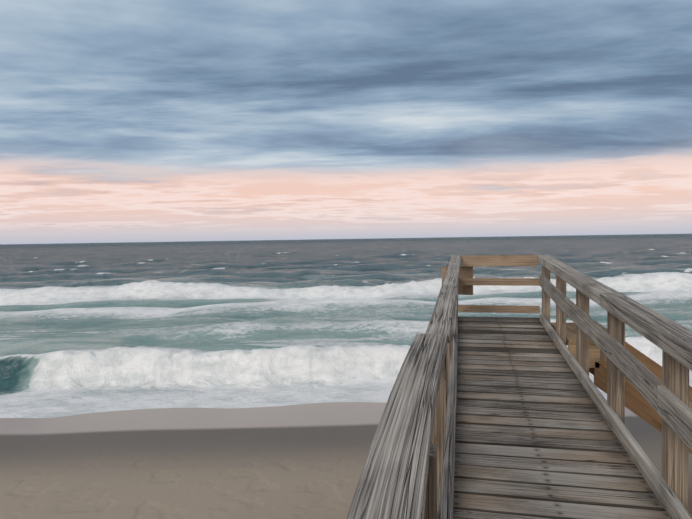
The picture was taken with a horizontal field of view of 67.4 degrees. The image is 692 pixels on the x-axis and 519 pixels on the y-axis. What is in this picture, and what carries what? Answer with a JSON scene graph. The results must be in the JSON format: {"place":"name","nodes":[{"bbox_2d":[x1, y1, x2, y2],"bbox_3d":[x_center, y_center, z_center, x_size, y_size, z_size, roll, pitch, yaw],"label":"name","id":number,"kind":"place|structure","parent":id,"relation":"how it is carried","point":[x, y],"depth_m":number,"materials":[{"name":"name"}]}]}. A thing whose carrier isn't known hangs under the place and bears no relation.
{"place":"outdoors","nodes":[
{"label":"outdoors","id":0,"kind":"place"},
{"bbox_2d":[0,233,691,417],"bbox_3d":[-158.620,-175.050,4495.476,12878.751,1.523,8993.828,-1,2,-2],"label":"sea","id":1,"kind":"structure","parent":0,"point":[86,328],"depth_m":23.68,"materials":[{"name":"liquid"}]},
{"bbox_2d":[0,402,691,518],"bbox_3d":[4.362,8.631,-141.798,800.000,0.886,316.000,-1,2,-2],"label":"beach sand","id":2,"kind":"structure","parent":0,"point":[303,461],"depth_m":7.29,"materials":[{"name":"beige sand"}]},
{"bbox_2d":[346,254,691,518],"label":"boardwalk","id":3,"kind":"structure","parent":2,"relation":"on","point":[502,418],"depth_m":2.90,"materials":[{"name":"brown wood"}]},
{"bbox_2d":[550,315,691,453],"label":"beach stairs","id":4,"kind":"structure","parent":2,"relation":"on","point":[637,403],"depth_m":5.29,"materials":[{"name":"brown wood"}]},
{"bbox_2d":[0,0,691,243],"label":"sky","id":5,"kind":"structure","parent":0,"point":[121,120],"materials":[{"name":"blue"}]}
]}

